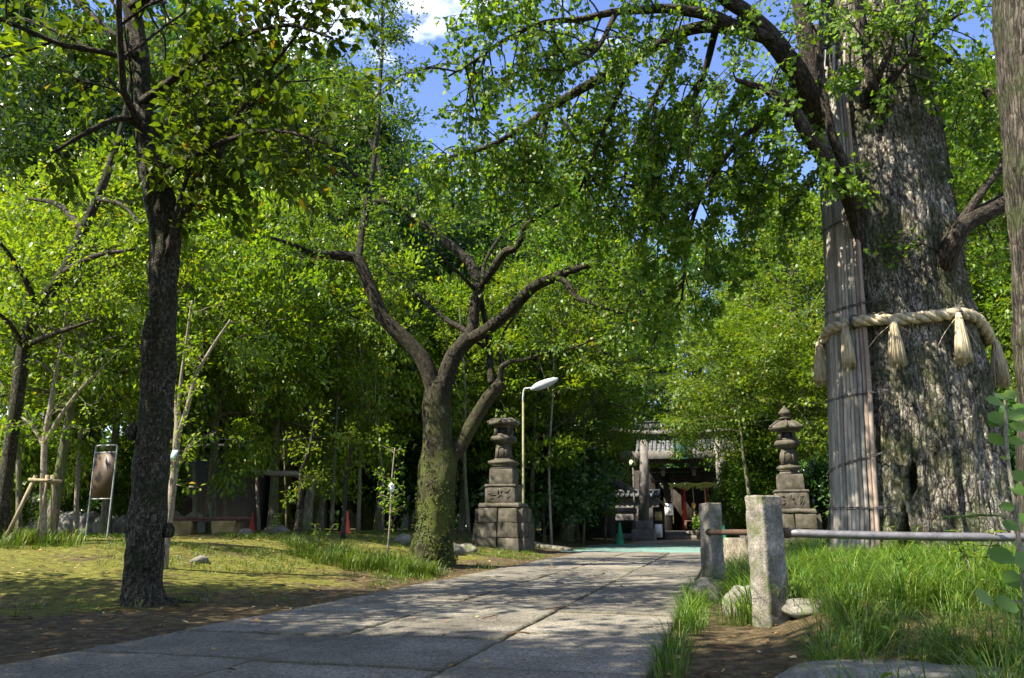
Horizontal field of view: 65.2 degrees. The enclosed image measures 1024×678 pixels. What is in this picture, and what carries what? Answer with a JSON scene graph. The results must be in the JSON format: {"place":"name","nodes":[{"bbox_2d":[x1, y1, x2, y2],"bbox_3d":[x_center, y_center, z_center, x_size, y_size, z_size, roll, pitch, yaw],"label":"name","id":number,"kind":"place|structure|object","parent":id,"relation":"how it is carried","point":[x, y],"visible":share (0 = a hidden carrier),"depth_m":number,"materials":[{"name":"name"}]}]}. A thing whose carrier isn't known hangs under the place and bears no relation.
{"place":"outdoors","nodes":[
{"label":"outdoors","id":0,"kind":"place"},
{"bbox_2d":[0,552,700,677],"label":"path","id":1,"kind":"structure","parent":0,"point":[384,636],"depth_m":6.40,"materials":[{"name":"concrete"}]},
{"bbox_2d":[0,0,1000,483],"label":"sky","id":2,"kind":"structure","parent":0,"point":[430,95],"materials":[{"name":"blue"}]},
{"bbox_2d":[0,528,1023,677],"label":"ground","id":3,"kind":"structure","parent":0,"point":[103,628],"depth_m":9.50,"materials":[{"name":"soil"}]},
{"bbox_2d":[0,12,46,122],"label":"broadleaf tree","id":4,"kind":"object","parent":3,"relation":"on","point":[6,37],"visible":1,"depth_m":9.07,"materials":[{"name":"green plant"}]},
{"bbox_2d":[3,475,62,545],"bbox_3d":[-8.303,3.002,13.912,0.843,1.269,0.443,3,-14,-15],"label":"sapling support","id":5,"kind":"object","parent":3,"relation":"on","point":[52,480],"visible":0.91,"depth_m":13.94,"materials":[{"name":"brown wood"}]},
{"bbox_2d":[0,408,68,531],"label":"shrub","id":6,"kind":"object","parent":3,"relation":"on","point":[28,513],"visible":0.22,"depth_m":19.68,"materials":[{"name":"green plant"}]},
{"bbox_2d":[0,275,71,532],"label":"slender tree","id":7,"kind":"object","parent":3,"relation":"on","point":[19,524],"visible":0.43,"depth_m":17.95,"materials":[{"name":"green plant"}]},
{"bbox_2d":[0,0,124,408],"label":"evergreen tree","id":8,"kind":"object","parent":3,"relation":"on","point":[29,14],"visible":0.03,"depth_m":56.50,"materials":[{"name":"green plant"}]},
{"bbox_2d":[0,278,135,544],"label":"sapling","id":9,"kind":"object","parent":3,"relation":"on","point":[44,437],"visible":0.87,"depth_m":14.31,"materials":[{"name":"green plant"}]},
{"bbox_2d":[33,405,111,525],"bbox_3d":[-14.203,3.950,25.629,2.796,4.751,2.978,8,-15,-31],"label":"shrub","id":10,"kind":"object","parent":3,"relation":"on","point":[67,505],"visible":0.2,"depth_m":25.49,"materials":[{"name":"green plant"}]},
{"bbox_2d":[0,10,157,411],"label":"evergreen tree","id":11,"kind":"object","parent":3,"relation":"on","point":[36,109],"visible":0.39,"depth_m":33.18,"materials":[{"name":"green plant"}]},
{"bbox_2d":[0,165,184,528],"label":"broadleaf tree","id":12,"kind":"object","parent":3,"relation":"on","point":[94,423],"visible":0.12,"depth_m":21.92,"materials":[{"name":"green plant"}]},
{"bbox_2d":[56,327,133,533],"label":"slender tree","id":13,"kind":"object","parent":3,"relation":"on","point":[77,452],"visible":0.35,"depth_m":21.75,"materials":[{"name":"green plant"}]},
{"bbox_2d":[0,67,197,539],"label":"leaning tree","id":14,"kind":"object","parent":3,"relation":"on","point":[25,338],"visible":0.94,"depth_m":14.62,"materials":[{"name":"green plant"}]},
{"bbox_2d":[0,25,199,442],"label":"evergreen tree","id":15,"kind":"object","parent":3,"relation":"on","point":[104,43],"depth_m":38.49,"materials":[{"name":"green plant"}]},
{"bbox_2d":[85,444,117,537],"bbox_3d":[-8.828,3.298,17.200,0.643,2.057,0.034,-5,-14,20],"label":"notice board","id":16,"kind":"object","parent":3,"relation":"on","point":[103,476],"visible":0.98,"depth_m":17.25,"materials":[{"name":"metal"}]},
{"bbox_2d":[2,0,237,310],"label":"evergreen tree","id":17,"kind":"object","parent":3,"relation":"on","point":[213,8],"depth_m":56.19,"materials":[{"name":"green plant"}]},
{"bbox_2d":[90,406,169,517],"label":"shrub","id":18,"kind":"object","parent":3,"relation":"on","point":[121,499],"visible":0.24,"depth_m":26.19,"materials":[{"name":"green plant"}]},
{"bbox_2d":[58,510,204,533],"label":"dry stone wall","id":19,"kind":"structure","parent":3,"relation":"on","point":[65,520],"depth_m":23.68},
{"bbox_2d":[0,444,271,531],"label":"storage shed","id":20,"kind":"structure","parent":3,"relation":"on","point":[243,505],"depth_m":30.56,"materials":[{"name":"grey"}]},
{"bbox_2d":[0,180,286,533],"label":"broadleaf tree","id":21,"kind":"object","parent":3,"relation":"on","point":[105,507],"visible":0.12,"depth_m":23.38,"materials":[{"name":"green plant"}]},
{"bbox_2d":[0,131,304,534],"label":"broadleaf tree","id":22,"kind":"object","parent":3,"relation":"on","point":[70,414],"visible":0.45,"depth_m":19.48,"materials":[{"name":"green plant"}]},
{"bbox_2d":[107,401,208,509],"bbox_3d":[-11.837,4.078,27.182,3.328,5.310,3.124,-6,-14,23],"label":"shrub","id":23,"kind":"object","parent":3,"relation":"on","point":[182,474],"visible":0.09,"depth_m":27.05,"materials":[{"name":"green plant"}]},
{"bbox_2d":[36,7,348,421],"bbox_3d":[-14.516,-3.855,37.338,15.754,25.460,13.370,-2,-13,9],"label":"evergreen tree","id":24,"kind":"object","parent":3,"relation":"on","point":[154,75],"visible":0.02,"depth_m":37.52,"materials":[{"name":"green plant"}]},
{"bbox_2d":[42,177,351,533],"bbox_3d":[-9.187,0.323,25.253,10.121,11.800,10.457,11,-17,-39],"label":"broadleaf tree","id":25,"kind":"object","parent":3,"relation":"on","point":[294,294],"visible":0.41,"depth_m":24.25,"materials":[{"name":"green plant"}]},
{"bbox_2d":[0,0,417,607],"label":"foreground tree","id":26,"kind":"object","parent":3,"relation":"on","point":[148,528],"visible":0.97,"depth_m":9.71,"materials":[{"name":"green plant"}]},
{"bbox_2d":[163,288,256,568],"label":"slender tree","id":27,"kind":"object","parent":3,"relation":"on","point":[179,423],"visible":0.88,"depth_m":12.55,"materials":[{"name":"green plant"}]},
{"bbox_2d":[171,317,252,533],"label":"slender tree","id":28,"kind":"object","parent":3,"relation":"on","point":[195,496],"visible":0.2,"depth_m":23.93,"materials":[{"name":"green plant"}]},
{"bbox_2d":[173,517,251,534],"bbox_3d":[-8.464,5.249,22.388,2.217,0.524,0.582,0,-13,0],"label":"bench","id":29,"kind":"object","parent":3,"relation":"on","point":[185,525],"visible":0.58,"depth_m":22.16,"materials":[{"name":"grey stone"}]},
{"bbox_2d":[0,525,446,577],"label":"grass tufts","id":30,"kind":"object","parent":3,"relation":"on","point":[346,557],"visible":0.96,"depth_m":14.19,"materials":[{"name":"plant"}]},
{"bbox_2d":[185,396,271,443],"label":"shrub","id":31,"kind":"object","parent":3,"relation":"on","point":[221,424],"visible":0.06,"depth_m":33.40,"materials":[{"name":"green plant"}]},
{"bbox_2d":[205,264,271,516],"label":"slender tree","id":32,"kind":"object","parent":3,"relation":"on","point":[225,508],"visible":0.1,"depth_m":26.88,"materials":[{"name":"green plant"}]},
{"bbox_2d":[225,343,272,531],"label":"slender tree","id":33,"kind":"object","parent":3,"relation":"on","point":[257,504],"visible":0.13,"depth_m":28.53,"materials":[{"name":"green plant"}]},
{"bbox_2d":[126,23,376,417],"bbox_3d":[-12.332,-3.090,40.617,13.370,25.460,15.754,2,-13,-9],"label":"evergreen tree","id":34,"kind":"object","parent":3,"relation":"on","point":[270,52],"depth_m":38.31,"materials":[{"name":"green plant"}]},
{"bbox_2d":[254,469,317,532],"bbox_3d":[-7.252,5.251,25.427,2.046,2.256,0.469,0,-13,0],"label":"wooden post","id":35,"kind":"object","parent":3,"relation":"on","point":[307,515],"visible":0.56,"depth_m":25.41,"materials":[{"name":"brown wood"}]},
{"bbox_2d":[187,44,399,530],"bbox_3d":[-9.855,-2.894,34.510,9.727,22.350,12.020,2,-13,-9],"label":"evergreen tree","id":36,"kind":"object","parent":3,"relation":"on","point":[289,467],"visible":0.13,"depth_m":33.58,"materials":[{"name":"green plant"}]},
{"bbox_2d":[131,185,460,526],"bbox_3d":[-7.554,0.550,27.438,10.980,12.390,10.627,6,-14,-24],"label":"broadleaf tree","id":37,"kind":"object","parent":3,"relation":"on","point":[273,497],"visible":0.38,"depth_m":26.37,"materials":[{"name":"green plant"}]},
{"bbox_2d":[281,400,335,544],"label":"sapling","id":38,"kind":"object","parent":3,"relation":"on","point":[300,494],"visible":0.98,"depth_m":17.21,"materials":[{"name":"green plant"}]},
{"bbox_2d":[213,230,435,530],"bbox_3d":[-7.035,1.607,29.643,8.691,11.309,8.667,-10,-17,38],"label":"broadleaf tree","id":39,"kind":"object","parent":3,"relation":"on","point":[321,513],"visible":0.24,"depth_m":28.50,"materials":[{"name":"green plant"}]},
{"bbox_2d":[287,280,365,532],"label":"slender tree","id":40,"kind":"object","parent":3,"relation":"on","point":[327,435],"visible":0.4,"depth_m":27.12,"materials":[{"name":"green plant"}]},
{"bbox_2d":[197,64,469,530],"bbox_3d":[-8.170,-2.474,35.738,11.547,21.989,13.606,11,-17,-39],"label":"evergreen tree","id":41,"kind":"object","parent":3,"relation":"on","point":[402,119],"visible":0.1,"depth_m":35.36,"materials":[{"name":"green plant"}]},
{"bbox_2d":[291,410,375,530],"bbox_3d":[-8.333,6.197,37.804,5.492,6.142,6.723,3,-13,-14],"label":"shrub","id":42,"kind":"object","parent":3,"relation":"on","point":[338,506],"visible":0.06,"depth_m":37.67,"materials":[{"name":"green plant"}]},
{"bbox_2d":[310,419,392,538],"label":"sapling","id":43,"kind":"object","parent":3,"relation":"on","point":[348,449],"visible":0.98,"depth_m":20.75,"materials":[{"name":"green plant"}]},
{"bbox_2d":[325,243,397,531],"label":"slender tree","id":44,"kind":"object","parent":3,"relation":"on","point":[358,527],"visible":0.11,"depth_m":29.73,"materials":[{"name":"green plant"}]},
{"bbox_2d":[0,397,727,527],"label":"woods","id":45,"kind":"object","parent":3,"relation":"on","point":[668,465],"depth_m":74.00,"materials":[{"name":"green plant"}]},
{"bbox_2d":[267,253,485,530],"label":"broadleaf tree","id":46,"kind":"object","parent":3,"relation":"on","point":[378,510],"visible":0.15,"depth_m":32.33,"materials":[{"name":"green plant"}]},
{"bbox_2d":[341,315,416,534],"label":"slender tree","id":47,"kind":"object","parent":3,"relation":"on","point":[373,357],"visible":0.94,"depth_m":26.03,"materials":[{"name":"green plant"}]},
{"bbox_2d":[314,121,450,530],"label":"evergreen tree","id":48,"kind":"object","parent":3,"relation":"on","point":[367,518],"visible":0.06,"depth_m":36.23,"materials":[{"name":"green plant"}]},
{"bbox_2d":[372,437,405,562],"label":"sapling","id":49,"kind":"object","parent":3,"relation":"on","point":[391,502],"visible":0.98,"depth_m":15.75,"materials":[{"name":"green plant"}]},
{"bbox_2d":[355,410,477,530],"bbox_3d":[-3.821,5.928,35.908,5.126,5.733,6.275,-10,-17,38],"label":"shrub","id":50,"kind":"object","parent":3,"relation":"on","point":[411,458],"visible":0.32,"depth_m":34.86,"materials":[{"name":"green plant"}]},
{"bbox_2d":[366,415,488,520],"bbox_3d":[-3.389,5.843,34.719,5.827,5.323,4.760,3,-13,-13],"label":"shrub","id":51,"kind":"object","parent":3,"relation":"on","point":[475,480],"visible":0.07,"depth_m":33.65,"materials":[{"name":"green plant"}]},
{"bbox_2d":[372,203,507,529],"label":"broadleaf tree","id":52,"kind":"object","parent":3,"relation":"on","point":[442,208],"visible":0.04,"depth_m":43.17,"materials":[{"name":"green plant"}]},
{"bbox_2d":[412,270,483,537],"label":"slender tree","id":53,"kind":"object","parent":3,"relation":"on","point":[464,418],"visible":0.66,"depth_m":29.39,"materials":[{"name":"green plant"}]},
{"bbox_2d":[218,0,690,567],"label":"cherry tree","id":54,"kind":"object","parent":3,"relation":"on","point":[436,494],"visible":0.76,"depth_m":17.30,"materials":[{"name":"green plant"}]},
{"bbox_2d":[412,130,500,268],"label":"evergreen tree","id":55,"kind":"object","parent":3,"relation":"on","point":[452,192],"visible":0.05,"depth_m":68.41,"materials":[{"name":"green plant"}]},
{"bbox_2d":[0,533,934,676],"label":"fallen leaves","id":56,"kind":"object","parent":3,"relation":"on","point":[278,576],"visible":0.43,"depth_m":9.80,"materials":[{"name":"plant"}]},
{"bbox_2d":[367,272,591,531],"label":"broadleaf tree","id":57,"kind":"object","parent":3,"relation":"on","point":[461,524],"visible":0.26,"depth_m":32.81,"materials":[{"name":"green plant"}]},
{"bbox_2d":[412,188,549,530],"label":"evergreen tree","id":58,"kind":"object","parent":3,"relation":"on","point":[459,239],"visible":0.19,"depth_m":38.71,"materials":[{"name":"green plant"}]},
{"bbox_2d":[472,417,534,551],"bbox_3d":[-0.264,4.639,25.615,1.724,4.233,1.731,-3,-13,14],"label":"stone lantern","id":59,"kind":"object","parent":3,"relation":"on","point":[503,518],"visible":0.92,"depth_m":24.99,"materials":[{"name":"stone"}]},
{"bbox_2d":[469,417,592,541],"bbox_3d":[0.891,5.867,32.998,4.760,5.323,5.827,-3,-13,13],"label":"shrub","id":60,"kind":"object","parent":3,"relation":"on","point":[564,487],"visible":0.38,"depth_m":32.87,"materials":[{"name":"green plant"}]},
{"bbox_2d":[522,377,557,502],"bbox_3d":[0.999,4.261,28.096,1.353,5.870,0.316,-3,-13,11],"label":"street lamp","id":61,"kind":"object","parent":3,"relation":"on","point":[542,384],"visible":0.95,"depth_m":28.54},
{"bbox_2d":[439,256,643,540],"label":"broadleaf tree","id":62,"kind":"object","parent":3,"relation":"on","point":[574,400],"visible":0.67,"depth_m":32.05,"materials":[{"name":"green plant"}]},
{"bbox_2d":[509,262,582,544],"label":"slender tree","id":63,"kind":"object","parent":3,"relation":"on","point":[550,432],"visible":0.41,"depth_m":32.36,"materials":[{"name":"green plant"}]},
{"bbox_2d":[438,170,689,542],"bbox_3d":[2.118,0.361,35.984,12.048,17.440,9.960,1,-13,-4],"label":"broadleaf tree","id":64,"kind":"object","parent":3,"relation":"on","point":[567,535],"visible":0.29,"depth_m":35.48,"materials":[{"name":"green plant"}]},
{"bbox_2d":[483,312,678,538],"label":"broadleaf tree","id":65,"kind":"object","parent":3,"relation":"on","point":[622,440],"visible":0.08,"depth_m":38.94,"materials":[{"name":"green plant"}]},
{"bbox_2d":[535,429,627,531],"bbox_3d":[2.814,6.491,35.814,6.051,5.528,4.942,-11,-17,40],"label":"shrub","id":66,"kind":"object","parent":3,"relation":"on","point":[595,465],"visible":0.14,"depth_m":34.74,"materials":[{"name":"green plant"}]},
{"bbox_2d":[541,473,636,537],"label":"roofed shed","id":67,"kind":"structure","parent":3,"relation":"on","point":[597,531],"depth_m":39.59,"materials":[{"name":"brown wood"}]},
{"bbox_2d":[558,281,621,544],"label":"slender tree","id":68,"kind":"object","parent":3,"relation":"on","point":[584,464],"visible":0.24,"depth_m":34.94,"materials":[{"name":"green plant"}]},
{"bbox_2d":[575,325,626,543],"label":"slender tree","id":69,"kind":"object","parent":3,"relation":"on","point":[606,514],"visible":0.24,"depth_m":37.85,"materials":[{"name":"green plant"}]},
{"bbox_2d":[561,287,647,470],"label":"broadleaf tree","id":70,"kind":"object","parent":3,"relation":"on","point":[601,449],"visible":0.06,"depth_m":57.47,"materials":[{"name":"green plant"}]},
{"bbox_2d":[546,226,691,484],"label":"pine tree","id":71,"kind":"object","parent":3,"relation":"on","point":[668,355],"visible":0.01,"depth_m":63.80,"materials":[{"name":"green plant"}]},
{"bbox_2d":[610,507,636,539],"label":"water basin","id":72,"kind":"object","parent":3,"relation":"on","point":[626,526],"visible":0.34,"depth_m":45.38,"materials":[{"name":"grey stone"}]},
{"bbox_2d":[580,360,691,486],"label":"broadleaf tree","id":73,"kind":"object","parent":3,"relation":"on","point":[650,465],"visible":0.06,"depth_m":60.87,"materials":[{"name":"green plant"}]},
{"bbox_2d":[615,489,660,528],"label":"tile capped wall","id":74,"kind":"structure","parent":3,"relation":"on","point":[654,494],"depth_m":48.73,"materials":[{"name":"stone"}]},
{"bbox_2d":[593,244,704,468],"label":"evergreen tree","id":75,"kind":"object","parent":3,"relation":"on","point":[656,343],"visible":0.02,"depth_m":66.58,"materials":[{"name":"green plant"}]},
{"bbox_2d":[649,499,668,539],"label":"shrine kiosk","id":76,"kind":"object","parent":3,"relation":"on","point":[658,520],"visible":0.83,"depth_m":46.56,"materials":[{"name":"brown wood"}]},
{"bbox_2d":[611,427,739,540],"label":"torii gate","id":77,"kind":"structure","parent":3,"relation":"on","point":[643,530],"depth_m":44.99,"materials":[{"name":"stone"}]},
{"bbox_2d":[357,0,1016,551],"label":"ginkgo tree","id":78,"kind":"object","parent":3,"relation":"on","point":[931,404],"visible":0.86,"depth_m":11.66,"materials":[{"name":"green plant"}]},
{"bbox_2d":[820,37,897,553],"bbox_3d":[4.945,-0.721,12.034,0.725,8.426,1.257,4,-14,-18],"label":"bamboo screen","id":79,"kind":"object","parent":78,"relation":"attached to","point":[849,412],"visible":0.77,"depth_m":11.71,"materials":[{"name":"wood"}]},
{"bbox_2d":[814,306,1012,389],"bbox_3d":[5.964,0.299,12.213,2.664,1.076,2.536,0,-13,0],"label":"straw rope","id":80,"kind":"object","parent":78,"relation":"attached to","point":[1000,371],"visible":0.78,"depth_m":11.43,"materials":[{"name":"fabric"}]},
{"bbox_2d":[637,228,737,482],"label":"evergreen tree","id":81,"kind":"object","parent":3,"relation":"on","point":[694,270],"visible":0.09,"depth_m":70.00,"materials":[{"name":"green plant"}]},
{"bbox_2d":[634,418,747,539],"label":"shrine gate","id":82,"kind":"structure","parent":3,"relation":"on","point":[684,498],"depth_m":51.30,"materials":[{"name":"wood"}]},
{"bbox_2d":[688,577,725,601],"bbox_3d":[2.400,3.109,9.764,0.489,0.408,0.517,0,-13,0],"label":"boulder","id":83,"kind":"object","parent":3,"relation":"on","point":[705,583],"visible":0.39,"depth_m":9.60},
{"bbox_2d":[699,502,725,585],"bbox_3d":[2.566,2.799,10.231,0.234,1.383,0.232,6,-14,-23],"label":"stone post","id":84,"kind":"object","parent":3,"relation":"on","point":[711,548],"visible":0.67,"depth_m":10.21,"materials":[{"name":"stone"}]},
{"bbox_2d":[608,275,827,495],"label":"maple tree","id":85,"kind":"object","parent":3,"relation":"on","point":[765,370],"visible":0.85,"depth_m":29.72,"materials":[{"name":"green plant"}]},
{"bbox_2d":[708,459,746,537],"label":"shrub","id":86,"kind":"object","parent":3,"relation":"on","point":[732,521],"visible":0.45,"depth_m":34.99,"materials":[{"name":"green plant"}]},
{"bbox_2d":[724,538,748,566],"bbox_3d":[4.302,4.087,14.942,1.094,0.720,1.103,0,-13,0],"label":"stone block","id":87,"kind":"object","parent":3,"relation":"on","point":[737,546],"visible":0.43,"depth_m":14.77,"materials":[{"name":"grey stone"}]},
{"bbox_2d":[670,264,824,470],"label":"broadleaf tree","id":88,"kind":"object","parent":3,"relation":"on","point":[736,354],"visible":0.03,"depth_m":48.97,"materials":[{"name":"green plant"}]},
{"bbox_2d":[669,173,827,513],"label":"broadleaf tree","id":89,"kind":"object","parent":3,"relation":"on","point":[805,253],"visible":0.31,"depth_m":34.07,"materials":[{"name":"green plant"}]},
{"bbox_2d":[693,309,828,489],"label":"broadleaf tree","id":90,"kind":"object","parent":3,"relation":"on","point":[723,451],"visible":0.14,"depth_m":33.05,"materials":[{"name":"green plant"}]},
{"bbox_2d":[698,194,826,529],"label":"evergreen tree","id":91,"kind":"object","parent":3,"relation":"on","point":[815,231],"visible":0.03,"depth_m":58.84,"materials":[{"name":"green plant"}]},
{"bbox_2d":[715,389,815,525],"bbox_3d":[10.227,5.336,32.856,3.947,6.707,4.204,3,-13,-11],"label":"shrub","id":92,"kind":"object","parent":3,"relation":"on","point":[756,462],"visible":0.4,"depth_m":32.29,"materials":[{"name":"green plant"}]},
{"bbox_2d":[745,495,790,627],"bbox_3d":[2.279,2.062,7.117,0.250,1.321,0.251,6,-14,-24],"label":"stone post","id":93,"kind":"object","parent":3,"relation":"on","point":[766,543],"visible":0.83,"depth_m":7.06,"materials":[{"name":"stone"}]},
{"bbox_2d":[783,528,1023,541],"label":"steel rail","id":94,"kind":"object","parent":93,"relation":"attached to","point":[907,536],"visible":0.92,"depth_m":6.93,"materials":[{"name":"metal"}]},
{"bbox_2d":[768,406,823,547],"bbox_3d":[8.903,4.534,25.647,1.746,4.830,1.743,-4,-14,15],"label":"stone lantern","id":95,"kind":"object","parent":3,"relation":"on","point":[791,491],"visible":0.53,"depth_m":25.24,"materials":[{"name":"stone"}]},
{"bbox_2d":[782,596,825,618],"bbox_3d":[2.609,2.381,7.059,0.598,0.191,0.504,0,-13,0],"label":"boulder","id":96,"kind":"object","parent":3,"relation":"on","point":[803,610],"visible":0.3,"depth_m":6.88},
{"bbox_2d":[603,538,1023,677],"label":"grass","id":97,"kind":"structure","parent":3,"relation":"on","point":[836,584],"depth_m":5.94,"materials":[{"name":"plant"}]},
{"bbox_2d":[798,450,829,538],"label":"shrub","id":98,"kind":"object","parent":3,"relation":"on","point":[816,479],"visible":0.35,"depth_m":25.88,"materials":[{"name":"green plant"}]},
{"bbox_2d":[774,659,1022,677],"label":"flat rock","id":99,"kind":"object","parent":3,"relation":"on","point":[797,668],"visible":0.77,"depth_m":4.29,"materials":[{"name":"stone"}]},
{"bbox_2d":[815,246,1016,441],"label":"broadleaf tree","id":100,"kind":"object","parent":3,"relation":"on","point":[997,312],"visible":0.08,"depth_m":23.64,"materials":[{"name":"green plant"}]},
{"bbox_2d":[937,36,1007,269],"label":"evergreen tree","id":101,"kind":"object","parent":3,"relation":"on","point":[969,57],"visible":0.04,"depth_m":58.29,"materials":[{"name":"green plant"}]},
{"bbox_2d":[946,530,1005,574],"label":"weed plant","id":102,"kind":"object","parent":3,"relation":"on","point":[974,550],"visible":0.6,"depth_m":7.02,"materials":[{"name":"green plant"}]},
{"bbox_2d":[942,55,1016,392],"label":"broadleaf tree","id":103,"kind":"object","parent":3,"relation":"on","point":[966,187],"visible":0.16,"depth_m":24.86,"materials":[{"name":"green plant"}]},
{"bbox_2d":[939,390,1023,631],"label":"leafy shoot","id":104,"kind":"object","parent":3,"relation":"on","point":[1002,555],"visible":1,"depth_m":4.21,"materials":[{"name":"green plant"}]},
{"bbox_2d":[992,0,1023,568],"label":"roadside tree","id":105,"kind":"object","parent":3,"relation":"on","point":[1008,28],"visible":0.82,"depth_m":7.76,"materials":[{"name":"brown plant"}]},
{"bbox_2d":[561,544,723,552],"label":"pavement","id":106,"kind":"structure","parent":0,"point":[670,548],"depth_m":29.72,"materials":[{"name":"teal paint"}]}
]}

